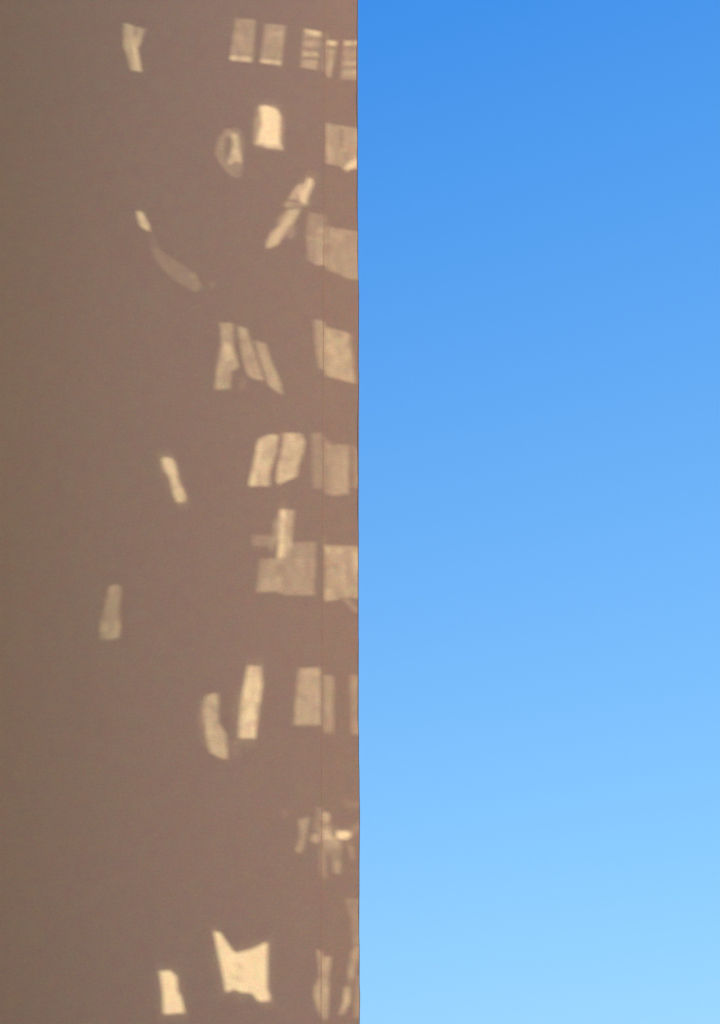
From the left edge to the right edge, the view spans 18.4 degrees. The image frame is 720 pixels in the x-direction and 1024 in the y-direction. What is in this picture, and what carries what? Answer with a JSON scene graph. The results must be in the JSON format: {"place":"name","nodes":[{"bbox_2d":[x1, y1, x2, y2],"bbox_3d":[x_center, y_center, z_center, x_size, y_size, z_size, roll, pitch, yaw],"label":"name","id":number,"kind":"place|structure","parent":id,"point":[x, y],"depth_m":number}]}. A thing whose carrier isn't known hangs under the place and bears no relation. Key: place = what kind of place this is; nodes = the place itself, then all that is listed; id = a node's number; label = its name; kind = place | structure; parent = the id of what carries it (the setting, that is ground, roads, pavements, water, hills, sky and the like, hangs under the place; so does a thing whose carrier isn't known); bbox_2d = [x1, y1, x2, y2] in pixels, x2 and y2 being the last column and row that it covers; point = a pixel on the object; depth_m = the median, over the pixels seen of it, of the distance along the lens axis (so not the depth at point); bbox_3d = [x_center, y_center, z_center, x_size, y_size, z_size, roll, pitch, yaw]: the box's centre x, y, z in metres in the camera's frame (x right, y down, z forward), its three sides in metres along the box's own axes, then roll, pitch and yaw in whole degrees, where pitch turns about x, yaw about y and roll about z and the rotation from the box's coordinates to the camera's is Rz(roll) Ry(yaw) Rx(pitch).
{"place":"outdoors","nodes":[
{"label":"outdoors","id":0,"kind":"place"},
{"bbox_2d":[0,0,359,1023],"bbox_3d":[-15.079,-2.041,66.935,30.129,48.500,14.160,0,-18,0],"label":"plaster building","id":1,"kind":"structure","parent":0,"point":[178,534],"depth_m":58.88},
{"bbox_2d":[358,0,719,1023],"label":"sky","id":2,"kind":"structure","parent":0,"point":[539,180]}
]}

